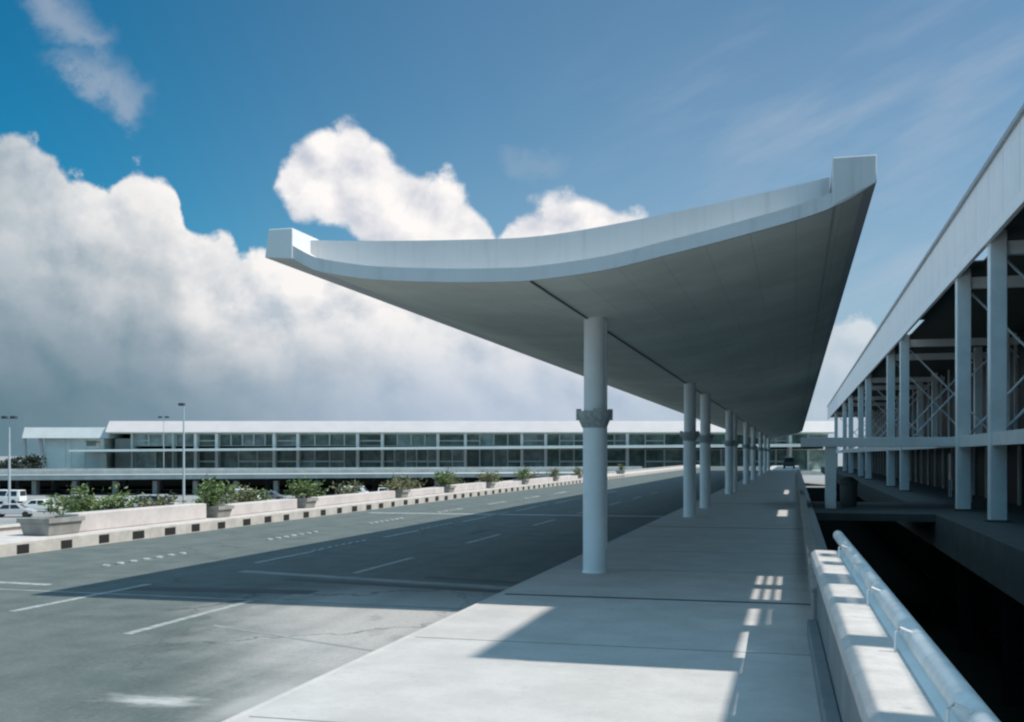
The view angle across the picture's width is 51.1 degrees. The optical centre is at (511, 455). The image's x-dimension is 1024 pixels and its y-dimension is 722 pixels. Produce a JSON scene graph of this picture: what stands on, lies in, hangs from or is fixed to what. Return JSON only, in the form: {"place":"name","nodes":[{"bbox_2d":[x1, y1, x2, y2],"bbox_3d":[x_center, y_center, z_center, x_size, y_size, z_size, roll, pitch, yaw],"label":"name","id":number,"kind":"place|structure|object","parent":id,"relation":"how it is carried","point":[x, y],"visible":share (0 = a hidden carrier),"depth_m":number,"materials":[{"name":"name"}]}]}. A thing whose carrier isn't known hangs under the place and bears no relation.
{"place":"outdoors","nodes":[
{"label":"outdoors","id":0,"kind":"place"},
{"bbox_2d":[135,494,177,507],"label":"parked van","id":1,"kind":"object","parent":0,"point":[153,496],"visible":0.2,"depth_m":126.81,"materials":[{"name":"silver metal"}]},
{"bbox_2d":[0,465,682,532],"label":"parapet wall","id":2,"kind":"structure","parent":0,"point":[6,528],"depth_m":28.68,"materials":[{"name":"concrete"}]},
{"bbox_2d":[0,466,770,721],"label":"road","id":3,"kind":"structure","parent":0,"point":[219,625],"depth_m":17.94,"materials":[{"name":"grey asphalt"}]},
{"bbox_2d":[0,465,699,542],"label":"median","id":4,"kind":"object","parent":3,"relation":"on","point":[12,536],"visible":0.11,"depth_m":33.42,"materials":[{"name":"concrete"}]},
{"bbox_2d":[16,515,84,535],"bbox_3d":[-11.864,1.813,27.580,0.968,0.440,1.408,0,0,15],"label":"planter","id":5,"kind":"object","parent":4,"relation":"on","point":[52,525],"visible":1,"depth_m":27.06,"materials":[{"name":"grey concrete"}]},
{"bbox_2d":[37,483,142,515],"bbox_3d":[-11.876,1.406,30.800,1.834,1.274,3.630,0,0,25],"label":"shrub","id":6,"kind":"object","parent":4,"relation":"on","point":[86,503],"visible":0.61,"depth_m":30.24,"materials":[{"name":"green plant"}]},
{"bbox_2d":[64,503,205,531],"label":"concrete block","id":7,"kind":"structure","parent":4,"relation":"on","point":[111,519],"depth_m":30.95,"materials":[{"name":"beige concrete"}]},
{"bbox_2d":[124,491,186,508],"bbox_3d":[-11.293,1.579,33.316,1.041,1.000,2.496,0,0,29],"label":"shrub","id":8,"kind":"object","parent":4,"relation":"on","point":[163,501],"visible":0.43,"depth_m":33.47,"materials":[{"name":"green plant"}]},
{"bbox_2d":[206,505,233,517],"bbox_3d":[-9.833,1.846,35.258,0.968,0.374,1.012,0,0,15],"label":"planter","id":9,"kind":"object","parent":4,"relation":"on","point":[216,511],"visible":0.73,"depth_m":34.84,"materials":[{"name":"grey concrete"}]},
{"bbox_2d":[191,473,239,508],"bbox_3d":[-9.795,1.185,35.323,1.209,1.195,2.729,0,0,15],"label":"shrub","id":10,"kind":"object","parent":9,"relation":"on","point":[209,494],"visible":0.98,"depth_m":34.98,"materials":[{"name":"green plant"}]},
{"bbox_2d":[198,482,260,504],"bbox_3d":[-9.991,1.526,37.936,1.393,1.124,3.445,0,0,15],"label":"shrub","id":11,"kind":"object","parent":4,"relation":"on","point":[237,498],"visible":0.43,"depth_m":38.53,"materials":[{"name":"green plant"}]},
{"bbox_2d":[236,486,273,501],"bbox_3d":[-9.534,1.604,39.783,1.094,1.030,2.408,0,0,15],"label":"shrub","id":12,"kind":"object","parent":4,"relation":"on","point":[263,497],"visible":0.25,"depth_m":39.87,"materials":[{"name":"green plant"}]},
{"bbox_2d":[217,499,296,515],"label":"concrete block","id":13,"kind":"structure","parent":4,"relation":"on","point":[242,508],"depth_m":38.12,"materials":[{"name":"beige concrete"}]},
{"bbox_2d":[284,498,317,507],"bbox_3d":[-8.173,1.846,41.532,0.968,0.374,1.012,0,0,15],"label":"planter","id":14,"kind":"object","parent":4,"relation":"on","point":[307,503],"visible":0.62,"depth_m":41.12,"materials":[{"name":"grey concrete"}]},
{"bbox_2d":[283,475,322,498],"bbox_3d":[-8.111,1.245,41.713,1.064,0.948,2.330,0,0,15],"label":"shrub","id":15,"kind":"object","parent":14,"relation":"in","point":[299,488],"visible":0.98,"depth_m":41.32,"materials":[{"name":"green plant"}]},
{"bbox_2d":[329,480,363,494],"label":"shrub","id":16,"kind":"object","parent":4,"relation":"on","point":[345,489],"visible":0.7,"depth_m":47.77,"materials":[{"name":"green plant"}]},
{"bbox_2d":[308,491,394,506],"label":"concrete block","id":17,"kind":"structure","parent":4,"relation":"on","point":[347,498],"depth_m":45.88,"materials":[{"name":"beige concrete"}]},
{"bbox_2d":[384,489,409,497],"bbox_3d":[-5.528,1.846,51.528,0.968,0.374,1.012,0,0,15],"label":"planter","id":18,"kind":"object","parent":4,"relation":"on","point":[401,493],"visible":0.59,"depth_m":51.09,"materials":[{"name":"grey concrete"}]},
{"bbox_2d":[378,472,415,490],"bbox_3d":[-5.454,1.310,51.588,1.278,1.016,2.837,0,0,10],"label":"shrub","id":19,"kind":"object","parent":18,"relation":"in","point":[398,484],"visible":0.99,"depth_m":51.35,"materials":[{"name":"green plant"}]},
{"bbox_2d":[407,487,443,496],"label":"concrete block","id":20,"kind":"structure","parent":4,"relation":"on","point":[425,491],"depth_m":54.97,"materials":[{"name":"beige concrete"}]},
{"bbox_2d":[433,485,455,492],"bbox_3d":[-3.671,1.846,58.547,0.968,0.374,1.012,0,0,15],"label":"planter","id":21,"kind":"object","parent":4,"relation":"on","point":[449,489],"visible":0.67,"depth_m":58.11,"materials":[{"name":"grey concrete"}]},
{"bbox_2d":[428,467,457,486],"bbox_3d":[-3.672,1.182,58.799,1.270,1.079,2.717,0,0,15],"label":"shrub","id":22,"kind":"object","parent":21,"relation":"in","point":[443,478],"visible":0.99,"depth_m":58.28,"materials":[{"name":"green plant"}]},
{"bbox_2d":[452,482,485,491],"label":"concrete block","id":23,"kind":"structure","parent":4,"relation":"on","point":[470,486],"depth_m":62.41,"materials":[{"name":"beige concrete"}]},
{"bbox_2d":[486,482,495,487],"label":"planter","id":24,"kind":"object","parent":4,"relation":"on","point":[490,484],"visible":0.51,"depth_m":65.95,"materials":[{"name":"grey concrete"}]},
{"bbox_2d":[475,469,499,481],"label":"shrub","id":25,"kind":"object","parent":24,"relation":"on","point":[487,475],"visible":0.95,"depth_m":66.23,"materials":[{"name":"green plant"}]},
{"bbox_2d":[0,466,699,556],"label":"kerb","id":26,"kind":"structure","parent":3,"relation":"on","point":[44,544],"depth_m":33.98,"materials":[{"name":"concrete"}]},
{"bbox_2d":[221,473,756,721],"bbox_3d":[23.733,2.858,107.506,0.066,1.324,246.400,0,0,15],"label":"kerb","id":27,"kind":"structure","parent":3,"relation":"on","point":[308,682],"depth_m":12.17,"materials":[{"name":"concrete"}]},
{"bbox_2d":[0,456,1023,662],"bbox_3d":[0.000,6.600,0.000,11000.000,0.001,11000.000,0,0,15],"label":"ground","id":28,"kind":"structure","parent":0,"point":[814,480],"depth_m":185.07,"materials":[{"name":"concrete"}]},
{"bbox_2d":[1,416,17,503],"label":"lamp mast","id":29,"kind":"object","parent":28,"relation":"on","point":[9,463],"visible":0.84,"depth_m":131.89,"materials":[{"name":"grey metal"}]},
{"bbox_2d":[0,457,25,468],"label":"tree","id":30,"kind":"object","parent":28,"relation":"on","point":[3,465],"visible":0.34,"depth_m":226.56,"materials":[{"name":"green plant"}]},
{"bbox_2d":[0,490,26,503],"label":"parked van","id":31,"kind":"object","parent":28,"relation":"on","point":[18,496],"visible":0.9,"depth_m":144.30,"materials":[{"name":"white paint"}]},
{"bbox_2d":[0,503,36,516],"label":"parked car","id":32,"kind":"object","parent":28,"relation":"on","point":[18,508],"visible":1,"depth_m":113.70,"materials":[{"name":"silver metal"}]},
{"bbox_2d":[3,453,47,468],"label":"tree","id":33,"kind":"object","parent":28,"relation":"on","point":[31,462],"visible":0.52,"depth_m":229.11,"materials":[{"name":"green plant"}]},
{"bbox_2d":[24,499,62,511],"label":"parked car","id":34,"kind":"object","parent":28,"relation":"on","point":[31,504],"visible":0.46,"depth_m":124.55,"materials":[{"name":"white paint"}]},
{"bbox_2d":[178,403,184,503],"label":"lamp mast","id":35,"kind":"object","parent":28,"relation":"on","point":[183,492],"visible":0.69,"depth_m":136.31,"materials":[{"name":"grey metal"}]},
{"bbox_2d":[0,466,644,494],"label":"elevated road","id":36,"kind":"structure","parent":28,"relation":"on","point":[156,480],"depth_m":179.85,"materials":[{"name":"grey concrete"}]},
{"bbox_2d":[22,421,833,474],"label":"terminal wing","id":37,"kind":"structure","parent":28,"relation":"on","point":[282,444],"depth_m":242.81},
{"bbox_2d":[135,434,148,445],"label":"window","id":38,"kind":"structure","parent":37,"relation":"in","point":[140,439],"depth_m":243.31,"materials":[{"name":"blue glass"}]},
{"bbox_2d":[135,452,154,467],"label":"window","id":39,"kind":"structure","parent":37,"relation":"in","point":[142,459],"depth_m":243.31,"materials":[{"name":"blue glass"}]},
{"bbox_2d":[149,434,161,445],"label":"window","id":40,"kind":"structure","parent":37,"relation":"in","point":[154,439],"depth_m":243.31,"materials":[{"name":"blue glass"}]},
{"bbox_2d":[155,451,171,467],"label":"window","id":41,"kind":"structure","parent":37,"relation":"in","point":[167,454],"depth_m":243.31,"materials":[{"name":"green glass"}]},
{"bbox_2d":[176,434,193,445],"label":"window","id":42,"kind":"structure","parent":37,"relation":"in","point":[189,438],"depth_m":243.31,"materials":[{"name":"blue glass"}]},
{"bbox_2d":[176,451,193,467],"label":"window","id":43,"kind":"structure","parent":37,"relation":"in","point":[189,455],"depth_m":243.31,"materials":[{"name":"green glass"}]},
{"bbox_2d":[199,434,214,445],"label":"window","id":44,"kind":"structure","parent":37,"relation":"in","point":[204,439],"depth_m":243.31,"materials":[{"name":"green glass"}]},
{"bbox_2d":[199,451,214,467],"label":"window","id":45,"kind":"structure","parent":37,"relation":"in","point":[206,458],"depth_m":243.31,"materials":[{"name":"green glass"}]},
{"bbox_2d":[220,434,230,445],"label":"window","id":46,"kind":"structure","parent":37,"relation":"in","point":[225,439],"depth_m":243.31,"materials":[{"name":"green glass"}]},
{"bbox_2d":[220,451,237,467],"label":"window","id":47,"kind":"structure","parent":37,"relation":"in","point":[228,459],"depth_m":243.31,"materials":[{"name":"teal glass"}]},
{"bbox_2d":[231,434,241,445],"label":"window","id":48,"kind":"structure","parent":37,"relation":"in","point":[236,439],"depth_m":243.31,"materials":[{"name":"green glass"}]},
{"bbox_2d":[238,451,256,467],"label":"window","id":49,"kind":"structure","parent":37,"relation":"in","point":[246,459],"depth_m":243.31,"materials":[{"name":"teal glass"}]},
{"bbox_2d":[242,434,253,445],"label":"window","id":50,"kind":"structure","parent":37,"relation":"in","point":[247,439],"depth_m":243.31,"materials":[{"name":"blue glass"}]},
{"bbox_2d":[254,434,264,445],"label":"window","id":51,"kind":"structure","parent":37,"relation":"in","point":[259,439],"depth_m":243.31,"materials":[{"name":"blue glass"}]},
{"bbox_2d":[257,451,271,467],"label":"window","id":52,"kind":"structure","parent":37,"relation":"in","point":[264,458],"depth_m":243.31,"materials":[{"name":"teal glass"}]},
{"bbox_2d":[277,434,295,445],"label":"window","id":53,"kind":"structure","parent":37,"relation":"in","point":[282,439],"depth_m":243.31,"materials":[{"name":"blue glass"}]},
{"bbox_2d":[277,451,295,467],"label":"window","id":54,"kind":"structure","parent":37,"relation":"in","point":[285,459],"depth_m":243.31,"materials":[{"name":"green glass"}]},
{"bbox_2d":[300,434,314,445],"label":"window","id":55,"kind":"structure","parent":37,"relation":"in","point":[305,439],"depth_m":243.31,"materials":[{"name":"teal glass"}]},
{"bbox_2d":[300,450,314,467],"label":"window","id":56,"kind":"structure","parent":37,"relation":"in","point":[307,457],"depth_m":243.31,"materials":[{"name":"blue glass"}]},
{"bbox_2d":[315,434,329,445],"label":"window","id":57,"kind":"structure","parent":37,"relation":"in","point":[320,439],"depth_m":243.31,"materials":[{"name":"teal glass"}]},
{"bbox_2d":[315,450,329,467],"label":"window","id":58,"kind":"structure","parent":37,"relation":"in","point":[322,457],"depth_m":243.31,"materials":[{"name":"green glass"}]},
{"bbox_2d":[329,450,343,467],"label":"window","id":59,"kind":"structure","parent":37,"relation":"in","point":[336,456],"depth_m":243.31,"materials":[{"name":"teal glass"}]},
{"bbox_2d":[330,434,343,445],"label":"window","id":60,"kind":"structure","parent":37,"relation":"in","point":[335,439],"depth_m":243.31,"materials":[{"name":"teal glass"}]},
{"bbox_2d":[344,434,355,445],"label":"window","id":61,"kind":"structure","parent":37,"relation":"in","point":[349,439],"depth_m":243.31,"materials":[{"name":"teal glass"}]},
{"bbox_2d":[344,450,355,467],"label":"window","id":62,"kind":"structure","parent":37,"relation":"in","point":[349,455],"depth_m":243.31,"materials":[{"name":"green glass"}]},
{"bbox_2d":[360,434,380,445],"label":"window","id":63,"kind":"structure","parent":37,"relation":"in","point":[365,439],"depth_m":243.31,"materials":[{"name":"green glass"}]},
{"bbox_2d":[360,450,380,466],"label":"window","id":64,"kind":"structure","parent":37,"relation":"in","point":[368,458],"depth_m":243.31,"materials":[{"name":"green glass"}]},
{"bbox_2d":[384,450,394,466],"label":"window","id":65,"kind":"structure","parent":37,"relation":"in","point":[389,455],"depth_m":243.31,"materials":[{"name":"green glass"}]},
{"bbox_2d":[384,434,396,445],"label":"window","id":66,"kind":"structure","parent":37,"relation":"in","point":[389,439],"depth_m":243.31,"materials":[{"name":"green glass"}]},
{"bbox_2d":[395,450,405,466],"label":"window","id":67,"kind":"structure","parent":37,"relation":"in","point":[400,455],"depth_m":243.31,"materials":[{"name":"teal glass"}]},
{"bbox_2d":[397,434,410,445],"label":"window","id":68,"kind":"structure","parent":37,"relation":"in","point":[402,439],"depth_m":243.31,"materials":[{"name":"blue glass"}]},
{"bbox_2d":[406,450,416,466],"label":"window","id":69,"kind":"structure","parent":37,"relation":"in","point":[411,455],"depth_m":243.31,"materials":[{"name":"teal glass"}]},
{"bbox_2d":[411,434,424,445],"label":"window","id":70,"kind":"structure","parent":37,"relation":"in","point":[416,439],"depth_m":243.31,"materials":[{"name":"teal glass"}]},
{"bbox_2d":[417,450,427,466],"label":"window","id":71,"kind":"structure","parent":37,"relation":"in","point":[422,455],"depth_m":243.31,"materials":[{"name":"green glass"}]},
{"bbox_2d":[425,434,435,445],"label":"window","id":72,"kind":"structure","parent":37,"relation":"in","point":[430,439],"depth_m":243.31,"materials":[{"name":"teal glass"}]},
{"bbox_2d":[428,450,435,466],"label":"window","id":73,"kind":"structure","parent":37,"relation":"in","point":[431,453],"depth_m":243.31,"materials":[{"name":"blue glass"}]},
{"bbox_2d":[440,449,451,466],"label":"window","id":74,"kind":"structure","parent":37,"relation":"in","point":[445,455],"depth_m":243.31,"materials":[{"name":"teal glass"}]},
{"bbox_2d":[440,434,463,445],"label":"window","id":75,"kind":"structure","parent":37,"relation":"in","point":[445,439],"depth_m":243.31,"materials":[{"name":"green glass"}]},
{"bbox_2d":[452,449,463,466],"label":"window","id":76,"kind":"structure","parent":37,"relation":"in","point":[457,454],"depth_m":243.31,"materials":[{"name":"blue glass"}]},
{"bbox_2d":[467,434,479,445],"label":"window","id":77,"kind":"structure","parent":37,"relation":"in","point":[472,439],"depth_m":243.31,"materials":[{"name":"teal glass"}]},
{"bbox_2d":[467,449,479,466],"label":"window","id":78,"kind":"structure","parent":37,"relation":"in","point":[473,455],"depth_m":243.31,"materials":[{"name":"green glass"}]},
{"bbox_2d":[480,434,493,445],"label":"window","id":79,"kind":"structure","parent":37,"relation":"in","point":[485,439],"depth_m":243.31,"materials":[{"name":"blue glass"}]},
{"bbox_2d":[480,449,493,466],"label":"window","id":80,"kind":"structure","parent":37,"relation":"in","point":[486,455],"depth_m":243.31,"materials":[{"name":"green glass"}]},
{"bbox_2d":[494,434,507,445],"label":"window","id":81,"kind":"structure","parent":37,"relation":"in","point":[499,439],"depth_m":243.31,"materials":[{"name":"green glass"}]},
{"bbox_2d":[494,449,507,466],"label":"window","id":82,"kind":"structure","parent":37,"relation":"in","point":[500,455],"depth_m":243.31,"materials":[{"name":"teal glass"}]},
{"bbox_2d":[508,434,519,445],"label":"window","id":83,"kind":"structure","parent":37,"relation":"in","point":[513,439],"depth_m":243.31,"materials":[{"name":"green glass"}]},
{"bbox_2d":[508,449,519,466],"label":"window","id":84,"kind":"structure","parent":37,"relation":"in","point":[513,454],"depth_m":243.31,"materials":[{"name":"green glass"}]},
{"bbox_2d":[523,434,543,445],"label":"window","id":85,"kind":"structure","parent":37,"relation":"in","point":[528,439],"depth_m":243.31,"materials":[{"name":"blue glass"}]},
{"bbox_2d":[523,449,543,466],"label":"window","id":86,"kind":"structure","parent":37,"relation":"in","point":[531,457],"depth_m":243.31,"materials":[{"name":"blue glass"}]},
{"bbox_2d":[547,434,559,445],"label":"window","id":87,"kind":"structure","parent":37,"relation":"in","point":[552,439],"depth_m":243.31,"materials":[{"name":"teal glass"}]},
{"bbox_2d":[547,449,559,466],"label":"window","id":88,"kind":"structure","parent":37,"relation":"in","point":[553,455],"depth_m":243.31,"materials":[{"name":"teal glass"}]},
{"bbox_2d":[560,434,573,445],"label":"window","id":89,"kind":"structure","parent":37,"relation":"in","point":[565,439],"depth_m":243.31,"materials":[{"name":"blue glass"}]},
{"bbox_2d":[560,449,573,466],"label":"window","id":90,"kind":"structure","parent":37,"relation":"in","point":[566,455],"depth_m":243.31,"materials":[{"name":"teal glass"}]},
{"bbox_2d":[574,449,582,466],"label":"window","id":91,"kind":"structure","parent":37,"relation":"in","point":[578,453],"depth_m":243.31,"materials":[{"name":"green glass"}]},
{"bbox_2d":[607,449,624,465],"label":"window","id":92,"kind":"structure","parent":37,"relation":"in","point":[614,456],"depth_m":243.31,"materials":[{"name":"green glass"}]},
{"bbox_2d":[629,434,644,444],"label":"window","id":93,"kind":"structure","parent":37,"relation":"in","point":[634,439],"depth_m":243.31,"materials":[{"name":"teal glass"}]},
{"bbox_2d":[629,449,644,467],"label":"window","id":94,"kind":"structure","parent":37,"relation":"in","point":[636,456],"depth_m":243.31,"materials":[{"name":"green glass"}]},
{"bbox_2d":[645,434,664,444],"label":"window","id":95,"kind":"structure","parent":37,"relation":"in","point":[650,439],"depth_m":243.31,"materials":[{"name":"teal glass"}]},
{"bbox_2d":[645,449,664,467],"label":"window","id":96,"kind":"structure","parent":37,"relation":"in","point":[654,458],"depth_m":243.31,"materials":[{"name":"green glass"}]},
{"bbox_2d":[664,434,682,444],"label":"window","id":97,"kind":"structure","parent":37,"relation":"in","point":[670,439],"depth_m":243.31,"materials":[{"name":"green glass"}]},
{"bbox_2d":[664,449,682,466],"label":"window","id":98,"kind":"structure","parent":37,"relation":"in","point":[672,457],"depth_m":243.31,"materials":[{"name":"teal glass"}]},
{"bbox_2d":[711,449,720,465],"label":"window","id":99,"kind":"structure","parent":37,"relation":"in","point":[715,453],"depth_m":243.31,"materials":[{"name":"teal glass"}]},
{"bbox_2d":[776,449,786,465],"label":"window","id":100,"kind":"structure","parent":37,"relation":"in","point":[780,453],"depth_m":243.31,"materials":[{"name":"teal glass"}]},
{"bbox_2d":[792,449,807,469],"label":"window","id":101,"kind":"structure","parent":37,"relation":"in","point":[800,456],"depth_m":243.31,"materials":[{"name":"green glass"}]},
{"bbox_2d":[808,449,824,469],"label":"window","id":102,"kind":"structure","parent":37,"relation":"in","point":[816,457],"depth_m":243.31,"materials":[{"name":"teal glass"}]},
{"bbox_2d":[821,103,1023,705],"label":"terminal building","id":103,"kind":"structure","parent":28,"relation":"on","point":[951,364],"depth_m":44.33,"materials":[{"name":"grey metal"}]},
{"bbox_2d":[948,453,951,496],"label":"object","id":104,"kind":"object","parent":103,"relation":"on","point":[949,466],"visible":1,"depth_m":56.15,"materials":[{"name":"grey metal"}]},
{"bbox_2d":[0,0,1023,456],"label":"sky","id":105,"kind":"structure","parent":0,"point":[151,151],"materials":[{"name":"blue"}]},
{"bbox_2d":[229,466,826,721],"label":"pavement","id":106,"kind":"structure","parent":0,"point":[704,615],"depth_m":12.45,"materials":[{"name":"concrete"}]},
{"bbox_2d":[265,155,876,573],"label":"canopy","id":107,"kind":"object","parent":106,"relation":"on","point":[721,315],"visible":1,"depth_m":19.33,"materials":[{"name":"grey paint"}]},
{"bbox_2d":[797,469,817,619],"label":"wall","id":108,"kind":"structure","parent":106,"relation":"on","point":[810,544],"depth_m":20.26,"materials":[{"name":"grey concrete"}]},
{"bbox_2d":[807,550,943,721],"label":"parapet wall","id":109,"kind":"structure","parent":106,"relation":"on","point":[862,671],"depth_m":7.28,"materials":[{"name":"concrete"}]},
{"bbox_2d":[833,531,999,721],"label":"handrail","id":110,"kind":"object","parent":109,"relation":"on","point":[952,694],"visible":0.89,"depth_m":5.98,"materials":[{"name":"silver metal"}]},
{"bbox_2d":[800,437,955,521],"bbox_3d":[15.410,0.873,45.533,6.061,3.225,10.560,0,0,15],"label":"footbridge","id":111,"kind":"object","parent":106,"relation":"on","point":[829,508],"visible":0.99,"depth_m":43.64,"materials":[{"name":"grey concrete"}]},
{"bbox_2d":[838,477,858,505],"bbox_3d":[14.662,1.562,46.641,0.836,1.276,0.836,0,0,15],"label":"litter bin","id":112,"kind":"object","parent":111,"relation":"on","point":[848,491],"visible":1,"depth_m":46.34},
{"bbox_2d":[806,487,1023,721],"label":"road","id":113,"kind":"structure","parent":0,"point":[903,577],"depth_m":45.75,"materials":[{"name":"black asphalt"}]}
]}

